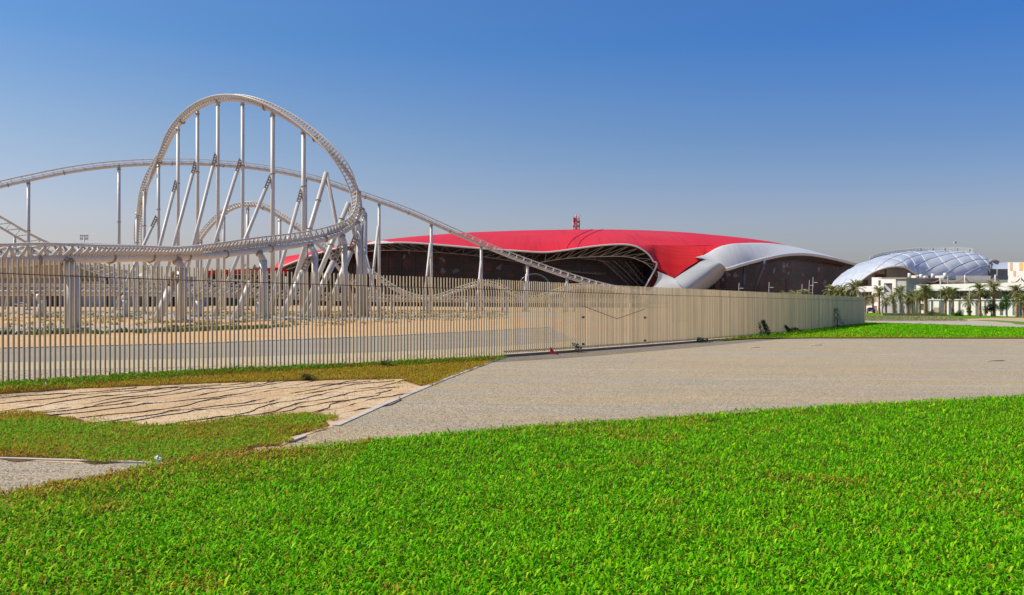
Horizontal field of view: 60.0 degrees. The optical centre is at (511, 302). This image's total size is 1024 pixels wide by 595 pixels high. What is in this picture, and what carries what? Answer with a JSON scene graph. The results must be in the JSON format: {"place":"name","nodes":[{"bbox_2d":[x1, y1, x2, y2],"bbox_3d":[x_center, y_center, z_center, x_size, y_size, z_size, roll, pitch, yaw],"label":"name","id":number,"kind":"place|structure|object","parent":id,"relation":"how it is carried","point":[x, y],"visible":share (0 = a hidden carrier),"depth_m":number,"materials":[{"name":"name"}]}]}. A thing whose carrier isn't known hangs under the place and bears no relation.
{"place":"outdoors","nodes":[
{"label":"outdoors","id":0,"kind":"place"},
{"bbox_2d":[0,324,192,332],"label":"grey track","id":1,"kind":"structure","parent":0,"point":[112,327],"depth_m":67.89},
{"bbox_2d":[0,315,358,326],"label":"weedy soil","id":2,"kind":"structure","parent":0,"point":[112,321],"depth_m":85.74,"materials":[{"name":"brown soil"}]},
{"bbox_2d":[0,353,506,394],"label":"verge grass","id":3,"kind":"structure","parent":0,"point":[449,365],"depth_m":23.89,"materials":[{"name":"plant"}]},
{"bbox_2d":[297,371,314,379],"bbox_3d":[-5.279,1.894,22.883,0.625,0.239,0.602,0,0,-20],"label":"grass tuft","id":4,"kind":"object","parent":3,"relation":"on","point":[306,376],"visible":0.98,"depth_m":22.81,"materials":[{"name":"green plant"}]},
{"bbox_2d":[378,358,391,365],"bbox_3d":[-3.919,1.854,27.447,0.778,0.343,0.820,0,0,-22],"label":"grass tuft","id":5,"kind":"object","parent":3,"relation":"on","point":[386,362],"visible":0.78,"depth_m":27.38,"materials":[{"name":"green plant"}]},
{"bbox_2d":[377,378,438,387],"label":"creeping weeds","id":6,"kind":"object","parent":3,"relation":"on","point":[402,381],"visible":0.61,"depth_m":21.98,"materials":[{"name":"plant"}]},
{"bbox_2d":[0,317,567,347],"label":"orange soil","id":7,"kind":"structure","parent":0,"point":[112,338],"depth_m":55.41,"materials":[{"name":"orange soil"}]},
{"bbox_2d":[0,323,290,334],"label":"field weeds","id":8,"kind":"object","parent":7,"relation":"on","point":[126,330],"visible":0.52,"depth_m":57.65,"materials":[{"name":"green plant"}]},
{"bbox_2d":[0,310,567,319],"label":"pale track","id":9,"kind":"structure","parent":0,"point":[240,318],"depth_m":122.89,"materials":[{"name":"beige sand"}]},
{"bbox_2d":[0,327,574,361],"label":"service road","id":10,"kind":"structure","parent":0,"point":[117,352],"depth_m":38.54,"materials":[{"name":"grey asphalt"}]},
{"bbox_2d":[0,338,1023,494],"bbox_3d":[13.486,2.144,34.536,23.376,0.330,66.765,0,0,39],"label":"gravel path","id":11,"kind":"structure","parent":0,"point":[938,353],"depth_m":22.89,"materials":[{"name":"grey gravel"}]},
{"bbox_2d":[0,460,133,491],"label":"loose gravel","id":12,"kind":"structure","parent":11,"relation":"on","point":[47,469],"depth_m":10.47,"materials":[{"name":"stone"}]},
{"bbox_2d":[47,478,91,483],"bbox_3d":[-4.897,1.973,9.820,0.452,0.055,0.038,0,0,-15],"label":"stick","id":13,"kind":"object","parent":11,"relation":"on","point":[69,479],"visible":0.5,"depth_m":9.82,"materials":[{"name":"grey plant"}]},
{"bbox_2d":[287,435,306,441],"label":"edging kerb","id":14,"kind":"structure","parent":11,"relation":"on","point":[297,438],"depth_m":13.01,"materials":[{"name":"concrete"}]},
{"bbox_2d":[332,357,502,425],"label":"edging kerb","id":15,"kind":"structure","parent":11,"relation":"on","point":[351,418],"depth_m":18.11,"materials":[{"name":"concrete"}]},
{"bbox_2d":[571,342,583,351],"bbox_3d":[2.761,1.858,36.495,0.702,0.438,0.477,0,0,-22],"label":"fence plant","id":16,"kind":"object","parent":11,"relation":"on","point":[576,345],"visible":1,"depth_m":36.48,"materials":[{"name":"green plant"}]},
{"bbox_2d":[696,337,712,342],"bbox_3d":[10.123,1.974,46.697,0.947,0.326,0.624,0,0,8],"label":"fence plant","id":17,"kind":"object","parent":11,"relation":"on","point":[703,339],"visible":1,"depth_m":46.64,"materials":[{"name":"green plant"}]},
{"bbox_2d":[0,393,1023,594],"bbox_3d":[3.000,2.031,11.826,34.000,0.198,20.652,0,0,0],"label":"lawn","id":18,"kind":"structure","parent":0,"point":[544,508],"depth_m":8.68,"materials":[{"name":"plant"}]},
{"bbox_2d":[0,304,1023,435],"bbox_3d":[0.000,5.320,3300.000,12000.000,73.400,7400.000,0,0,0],"label":"ground","id":19,"kind":"structure","parent":0,"point":[205,309],"depth_m":151.86,"materials":[{"name":"beige sand"}]},
{"bbox_2d":[15,302,26,306],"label":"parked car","id":20,"kind":"object","parent":19,"relation":"on","point":[16,304],"visible":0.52,"depth_m":284.19,"materials":[{"name":"white metal"}]},
{"bbox_2d":[0,264,112,306],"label":"beige hall","id":21,"kind":"structure","parent":19,"relation":"on","point":[47,282],"depth_m":300.60,"materials":[{"name":"white fabric"}]},
{"bbox_2d":[46,296,52,306],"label":"door","id":22,"kind":"structure","parent":21,"relation":"in","point":[47,297],"depth_m":300.52,"materials":[{"name":"metal"}]},
{"bbox_2d":[53,296,58,306],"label":"door","id":23,"kind":"structure","parent":21,"relation":"in","point":[57,297],"depth_m":300.52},
{"bbox_2d":[0,457,162,464],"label":"edging kerb","id":24,"kind":"structure","parent":19,"relation":"on","point":[75,460],"depth_m":11.15,"materials":[{"name":"concrete"}]},
{"bbox_2d":[82,281,107,306],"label":"metal shed","id":25,"kind":"structure","parent":19,"relation":"on","point":[97,299],"depth_m":306.00,"materials":[{"name":"grey metal"}]},
{"bbox_2d":[101,269,134,306],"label":"metal shed","id":26,"kind":"structure","parent":19,"relation":"on","point":[112,297],"depth_m":312.00,"materials":[{"name":"white metal"}]},
{"bbox_2d":[106,278,108,306],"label":"door","id":27,"kind":"structure","parent":26,"relation":"in","point":[107,279],"depth_m":311.89,"materials":[{"name":"metal"}]},
{"bbox_2d":[0,216,258,309],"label":"coaster truss","id":28,"kind":"object","parent":19,"relation":"on","point":[32,235],"visible":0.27,"depth_m":198.38,"materials":[{"name":"grey metal"}]},
{"bbox_2d":[139,279,169,306],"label":"metal shed","id":29,"kind":"structure","parent":19,"relation":"on","point":[150,301],"depth_m":340.00,"materials":[{"name":"white metal"}]},
{"bbox_2d":[149,296,151,306],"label":"door","id":30,"kind":"structure","parent":29,"relation":"in","point":[150,297],"depth_m":339.87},
{"bbox_2d":[0,363,339,381],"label":"stony verge","id":31,"kind":"structure","parent":19,"relation":"on","point":[57,370],"depth_m":25.27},
{"bbox_2d":[167,277,209,306],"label":"metal shed","id":32,"kind":"structure","parent":19,"relation":"on","point":[205,299],"depth_m":350.00,"materials":[{"name":"metal"}]},
{"bbox_2d":[0,94,382,331],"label":"coaster hill","id":33,"kind":"structure","parent":19,"relation":"on","point":[137,252],"depth_m":125.33,"materials":[{"name":"white paint"}]},
{"bbox_2d":[0,379,427,462],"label":"planting bed","id":34,"kind":"object","parent":19,"relation":"on","point":[161,420],"visible":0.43,"depth_m":18.01,"materials":[{"name":"beige sand"}]},
{"bbox_2d":[3,387,136,397],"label":"drip hose","id":35,"kind":"object","parent":34,"relation":"on","point":[69,393],"visible":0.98,"depth_m":19.14,"materials":[{"name":"rubber"}]},
{"bbox_2d":[0,385,183,403],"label":"drip hose","id":36,"kind":"object","parent":34,"relation":"on","point":[86,394],"visible":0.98,"depth_m":18.96,"materials":[{"name":"rubber"}]},
{"bbox_2d":[1,384,220,411],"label":"drip hose","id":37,"kind":"object","parent":34,"relation":"on","point":[106,395],"visible":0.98,"depth_m":18.60,"materials":[{"name":"rubber"}]},
{"bbox_2d":[36,382,250,411],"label":"drip hose","id":38,"kind":"object","parent":34,"relation":"on","point":[149,394],"visible":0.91,"depth_m":19.12,"materials":[{"name":"rubber"}]},
{"bbox_2d":[52,381,274,413],"bbox_3d":[-7.269,1.984,19.069,0.495,0.056,6.959,0,0,20],"label":"drip hose","id":39,"kind":"object","parent":34,"relation":"on","point":[164,395],"visible":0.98,"depth_m":18.83,"materials":[{"name":"rubber"}]},
{"bbox_2d":[42,380,293,412],"bbox_3d":[-6.818,1.988,19.173,0.441,0.056,7.322,0,0,23],"label":"drip hose","id":40,"kind":"object","parent":34,"relation":"on","point":[175,398],"visible":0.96,"depth_m":18.90,"materials":[{"name":"rubber"}]},
{"bbox_2d":[0,408,340,463],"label":"ground cover","id":41,"kind":"object","parent":34,"relation":"on","point":[216,432],"visible":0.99,"depth_m":13.10,"materials":[{"name":"plant"}]},
{"bbox_2d":[9,408,299,424],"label":"creeping weeds","id":42,"kind":"object","parent":41,"relation":"on","point":[131,420],"visible":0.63,"depth_m":15.14,"materials":[{"name":"plant"}]},
{"bbox_2d":[49,380,318,415],"bbox_3d":[-6.289,1.990,18.962,0.508,0.067,7.825,0,0,23],"label":"drip hose","id":43,"kind":"object","parent":34,"relation":"on","point":[162,402],"visible":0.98,"depth_m":17.52,"materials":[{"name":"black rubber"}]},
{"bbox_2d":[79,380,356,417],"bbox_3d":[-5.713,1.991,18.997,0.499,0.061,8.349,0,0,22],"label":"drip hose","id":44,"kind":"object","parent":34,"relation":"on","point":[201,401],"visible":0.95,"depth_m":17.17,"materials":[{"name":"rubber"}]},
{"bbox_2d":[96,381,369,422],"bbox_3d":[-5.241,1.994,18.449,0.539,0.066,8.927,0,0,21],"label":"drip hose","id":45,"kind":"object","parent":34,"relation":"on","point":[224,404],"visible":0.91,"depth_m":17.05,"materials":[{"name":"rubber"}]},
{"bbox_2d":[109,380,394,422],"bbox_3d":[-4.763,1.998,18.683,0.474,0.071,9.034,0,0,21],"label":"drip hose","id":46,"kind":"object","parent":34,"relation":"on","point":[246,404],"visible":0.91,"depth_m":17.06,"materials":[{"name":"rubber"}]},
{"bbox_2d":[155,380,407,427],"bbox_3d":[-4.247,2.003,18.493,0.487,0.072,9.373,0,0,18],"label":"drip hose","id":47,"kind":"object","parent":34,"relation":"on","point":[278,402],"visible":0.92,"depth_m":17.18,"materials":[{"name":"rubber"}]},
{"bbox_2d":[177,384,415,427],"bbox_3d":[-3.854,2.005,18.336,0.487,0.072,9.053,0,0,20],"label":"drip hose","id":48,"kind":"object","parent":34,"relation":"on","point":[309,401],"visible":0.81,"depth_m":17.86,"materials":[{"name":"rubber"}]},
{"bbox_2d":[232,390,390,419],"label":"drip hose","id":49,"kind":"object","parent":34,"relation":"on","point":[323,402],"visible":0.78,"depth_m":17.62,"materials":[{"name":"rubber"}]},
{"bbox_2d":[312,389,391,412],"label":"drip hose","id":50,"kind":"object","parent":34,"relation":"on","point":[339,401],"visible":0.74,"depth_m":17.66,"materials":[{"name":"rubber"}]},
{"bbox_2d":[314,396,400,419],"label":"drip hose","id":51,"kind":"object","parent":34,"relation":"on","point":[371,407],"visible":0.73,"depth_m":17.16,"materials":[{"name":"rubber"}]},
{"bbox_2d":[307,392,413,416],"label":"drip hose","id":52,"kind":"object","parent":34,"relation":"on","point":[366,400],"visible":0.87,"depth_m":18.48,"materials":[{"name":"rubber"}]},
{"bbox_2d":[206,264,286,305],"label":"grandstand","id":53,"kind":"object","parent":19,"relation":"on","point":[227,274],"visible":0.16,"depth_m":423.00,"materials":[{"name":"white paint"}]},
{"bbox_2d":[0,310,507,332],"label":"field weeds","id":54,"kind":"object","parent":19,"relation":"on","point":[112,317],"visible":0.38,"depth_m":104.22,"materials":[{"name":"green plant"}]},
{"bbox_2d":[164,201,379,310],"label":"coaster hill","id":55,"kind":"structure","parent":19,"relation":"on","point":[212,223],"depth_m":211.51,"materials":[{"name":"white paint"}]},
{"bbox_2d":[0,327,545,347],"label":"edging kerb","id":56,"kind":"structure","parent":19,"relation":"on","point":[244,341],"depth_m":43.86,"materials":[{"name":"concrete"}]},
{"bbox_2d":[0,284,659,317],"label":"coaster track","id":57,"kind":"structure","parent":19,"relation":"on","point":[112,294],"depth_m":119.03,"materials":[{"name":"grey metal"}]},
{"bbox_2d":[0,337,689,370],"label":"dusty verge","id":58,"kind":"structure","parent":19,"relation":"on","point":[112,363],"depth_m":30.86,"materials":[{"name":"beige sand"}]},
{"bbox_2d":[0,351,500,381],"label":"sand clods","id":59,"kind":"object","parent":58,"relation":"on","point":[87,371],"visible":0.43,"depth_m":28.02,"materials":[{"name":"beige sand"}]},
{"bbox_2d":[0,158,698,311],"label":"coaster hill","id":60,"kind":"structure","parent":19,"relation":"on","point":[118,166],"depth_m":210.91,"materials":[{"name":"white paint"}]},
{"bbox_2d":[0,258,864,381],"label":"perimeter fence","id":61,"kind":"object","parent":19,"relation":"on","point":[713,314],"visible":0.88,"depth_m":30.28,"materials":[{"name":"metal"}]},
{"bbox_2d":[367,269,646,310],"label":"coaster track","id":62,"kind":"structure","parent":19,"relation":"on","point":[476,286],"depth_m":231.21,"materials":[{"name":"grey metal"}]},
{"bbox_2d":[275,229,857,307],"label":"arena hall","id":63,"kind":"structure","parent":19,"relation":"on","point":[663,259],"depth_m":503.60,"materials":[{"name":"red metal"}]},
{"bbox_2d":[573,214,580,249],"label":"lattice mast","id":64,"kind":"object","parent":63,"relation":"on","point":[575,221],"visible":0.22,"depth_m":637.68,"materials":[{"name":"red metal"}]},
{"bbox_2d":[795,289,812,294],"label":"date palm","id":65,"kind":"object","parent":19,"relation":"on","point":[804,292],"visible":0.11,"depth_m":169.36,"materials":[{"name":"plant"}]},
{"bbox_2d":[859,295,870,312],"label":"date palm","id":66,"kind":"object","parent":19,"relation":"on","point":[866,302],"visible":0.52,"depth_m":241.50,"materials":[{"name":"plant"}]},
{"bbox_2d":[865,293,877,312],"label":"date palm","id":67,"kind":"object","parent":19,"relation":"on","point":[873,298],"visible":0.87,"depth_m":239.58,"materials":[{"name":"plant"}]},
{"bbox_2d":[856,277,910,312],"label":"white building","id":68,"kind":"structure","parent":19,"relation":"on","point":[876,281],"depth_m":252.38,"materials":[{"name":"white paint"}]},
{"bbox_2d":[831,242,989,290],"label":"cushion dome","id":69,"kind":"structure","parent":19,"relation":"on","point":[962,262],"depth_m":322.00,"materials":[{"name":"plastic"}]},
{"bbox_2d":[878,278,942,312],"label":"portal block","id":70,"kind":"structure","parent":19,"relation":"on","point":[892,283],"depth_m":224.06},
{"bbox_2d":[865,313,1023,319],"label":"turf","id":71,"kind":"structure","parent":19,"relation":"on","point":[948,315],"depth_m":166.46,"materials":[{"name":"green plant"}]},
{"bbox_2d":[823,284,840,295],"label":"date palm","id":72,"kind":"object","parent":71,"relation":"on","point":[830,292],"visible":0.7,"depth_m":167.64,"materials":[{"name":"plant"}]},
{"bbox_2d":[832,284,850,295],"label":"date palm","id":73,"kind":"object","parent":71,"relation":"on","point":[841,290],"visible":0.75,"depth_m":165.60,"materials":[{"name":"plant"}]},
{"bbox_2d":[843,279,865,296],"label":"date palm","id":74,"kind":"object","parent":71,"relation":"on","point":[854,286],"visible":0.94,"depth_m":159.75,"materials":[{"name":"plant"}]},
{"bbox_2d":[867,307,874,312],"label":"parked car","id":75,"kind":"object","parent":71,"relation":"on","point":[870,309],"visible":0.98,"depth_m":228.46,"materials":[{"name":"white paint"}]},
{"bbox_2d":[871,285,887,313],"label":"date palm","id":76,"kind":"object","parent":71,"relation":"on","point":[879,290],"visible":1,"depth_m":213.42,"materials":[{"name":"plant"}]},
{"bbox_2d":[880,296,891,312],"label":"date palm","id":77,"kind":"object","parent":71,"relation":"on","point":[884,304],"visible":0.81,"depth_m":229.48,"materials":[{"name":"plant"}]},
{"bbox_2d":[884,292,897,312],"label":"date palm","id":78,"kind":"object","parent":71,"relation":"on","point":[892,301],"visible":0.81,"depth_m":224.08,"materials":[{"name":"plant"}]},
{"bbox_2d":[890,285,908,312],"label":"date palm","id":79,"kind":"object","parent":71,"relation":"on","point":[899,293],"visible":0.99,"depth_m":197.10,"materials":[{"name":"plant"}]},
{"bbox_2d":[867,316,939,317],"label":"ground shrubs","id":80,"kind":"object","parent":71,"relation":"on","point":[904,316],"visible":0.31,"depth_m":138.47,"materials":[{"name":"green plant"}]},
{"bbox_2d":[901,295,915,312],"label":"date palm","id":81,"kind":"object","parent":71,"relation":"on","point":[908,304],"visible":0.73,"depth_m":213.27,"materials":[{"name":"plant"}]},
{"bbox_2d":[902,290,915,312],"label":"date palm","id":82,"kind":"object","parent":71,"relation":"on","point":[910,297],"visible":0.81,"depth_m":211.63,"materials":[{"name":"plant"}]},
{"bbox_2d":[865,316,955,318],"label":"ground shrubs","id":83,"kind":"object","parent":71,"relation":"on","point":[944,317],"visible":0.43,"depth_m":126.48,"materials":[{"name":"green plant"}]},
{"bbox_2d":[882,313,946,315],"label":"planter kerb","id":84,"kind":"structure","parent":71,"relation":"on","point":[913,314],"depth_m":173.80,"materials":[{"name":"concrete"}]},
{"bbox_2d":[911,290,923,312],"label":"date palm","id":85,"kind":"object","parent":71,"relation":"on","point":[920,299],"visible":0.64,"depth_m":199.43,"materials":[{"name":"plant"}]},
{"bbox_2d":[916,284,935,312],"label":"date palm","id":86,"kind":"object","parent":71,"relation":"on","point":[924,288],"visible":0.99,"depth_m":180.47,"materials":[{"name":"plant"}]},
{"bbox_2d":[918,286,936,312],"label":"date palm","id":87,"kind":"object","parent":71,"relation":"on","point":[931,295],"visible":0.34,"depth_m":186.72,"materials":[{"name":"plant"}]},
{"bbox_2d":[935,286,956,312],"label":"date palm","id":88,"kind":"object","parent":71,"relation":"on","point":[944,292],"visible":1,"depth_m":182.53,"materials":[{"name":"plant"}]},
{"bbox_2d":[947,286,962,314],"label":"date palm","id":89,"kind":"object","parent":71,"relation":"on","point":[952,301],"visible":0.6,"depth_m":186.39,"materials":[{"name":"plant"}]},
{"bbox_2d":[958,293,977,315],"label":"date palm","id":90,"kind":"object","parent":71,"relation":"on","point":[965,299],"visible":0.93,"depth_m":180.47,"materials":[{"name":"plant"}]},
{"bbox_2d":[968,281,990,315],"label":"date palm","id":91,"kind":"object","parent":71,"relation":"on","point":[980,292],"visible":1,"depth_m":169.00,"materials":[{"name":"plant"}]},
{"bbox_2d":[982,296,1004,315],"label":"round tree","id":92,"kind":"object","parent":71,"relation":"on","point":[990,308],"visible":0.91,"depth_m":170.00,"materials":[{"name":"green plant"}]},
{"bbox_2d":[985,280,1005,315],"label":"date palm","id":93,"kind":"object","parent":71,"relation":"on","point":[993,290],"visible":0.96,"depth_m":169.76,"materials":[{"name":"plant"}]},
{"bbox_2d":[998,295,1021,316],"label":"round tree","id":94,"kind":"object","parent":71,"relation":"on","point":[1006,304],"visible":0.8,"depth_m":166.41,"materials":[{"name":"green plant"}]},
{"bbox_2d":[1007,284,1023,316],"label":"date palm","id":95,"kind":"object","parent":71,"relation":"on","point":[1016,288],"visible":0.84,"depth_m":160.93,"materials":[{"name":"plant"}]},
{"bbox_2d":[1010,292,1023,316],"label":"date palm","id":96,"kind":"object","parent":71,"relation":"on","point":[1021,304],"visible":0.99,"depth_m":158.61,"materials":[{"name":"plant"}]},
{"bbox_2d":[908,273,1023,316],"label":"white building","id":97,"kind":"structure","parent":19,"relation":"on","point":[933,305],"depth_m":198.18,"materials":[{"name":"white paint"}]},
{"bbox_2d":[939,301,943,312],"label":"window","id":98,"kind":"structure","parent":97,"relation":"in","point":[942,302],"depth_m":205.57,"materials":[{"name":"grey glass"}]},
{"bbox_2d":[953,275,973,283],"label":"shade sail","id":99,"kind":"object","parent":97,"relation":"attached to","point":[964,278],"visible":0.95,"depth_m":197.61,"materials":[{"name":"fabric"}]},
{"bbox_2d":[975,301,977,314],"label":"window","id":100,"kind":"structure","parent":97,"relation":"in","point":[976,306],"depth_m":187.79,"materials":[{"name":"grey glass"}]},
{"bbox_2d":[983,275,1003,282],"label":"shade sail","id":101,"kind":"object","parent":97,"relation":"attached to","point":[995,277],"visible":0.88,"depth_m":186.79,"materials":[{"name":"fabric"}]},
{"bbox_2d":[1008,262,1023,282],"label":"checkered block","id":102,"kind":"structure","parent":19,"relation":"on","point":[1015,271],"depth_m":292.94,"materials":[{"name":"beige"}]},
{"bbox_2d":[0,0,1023,303],"label":"sky","id":103,"kind":"structure","parent":0,"point":[854,131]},
{"bbox_2d":[717,322,1023,340],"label":"raised lawn","id":104,"kind":"structure","parent":0,"point":[883,337],"depth_m":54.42,"materials":[{"name":"green plant"}]},
{"bbox_2d":[757,322,764,334],"bbox_3d":[15.460,1.671,55.057,0.610,0.946,0.458,0,0,-21],"label":"fence plant","id":105,"kind":"object","parent":104,"relation":"on","point":[759,325],"visible":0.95,"depth_m":55.02,"materials":[{"name":"green plant"}]},
{"bbox_2d":[760,320,770,334],"bbox_3d":[16.022,1.599,55.935,0.796,1.102,0.503,0,0,0],"label":"fence plant","id":106,"kind":"object","parent":104,"relation":"on","point":[766,329],"visible":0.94,"depth_m":55.91,"materials":[{"name":"green plant"}]},
{"bbox_2d":[833,307,843,326],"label":"fence plant","id":107,"kind":"object","parent":104,"relation":"on","point":[837,317],"visible":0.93,"depth_m":77.56,"materials":[{"name":"green plant"}]},
{"bbox_2d":[865,320,1023,326],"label":"path","id":108,"kind":"structure","parent":0,"point":[979,323],"depth_m":105.81,"materials":[{"name":"grey concrete"}]},
{"bbox_2d":[865,317,967,320],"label":"ground shrubs","id":109,"kind":"object","parent":108,"relation":"on","point":[917,319],"visible":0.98,"depth_m":115.56,"materials":[{"name":"green plant"}]},
{"bbox_2d":[988,258,1007,275],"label":"building","id":110,"kind":"structure","parent":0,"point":[997,268],"depth_m":327.37,"materials":[{"name":"metal"}]},
{"bbox_2d":[973,320,1023,324],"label":"turf island","id":111,"kind":"structure","parent":0,"point":[1017,322],"depth_m":114.80,"materials":[{"name":"plant"}]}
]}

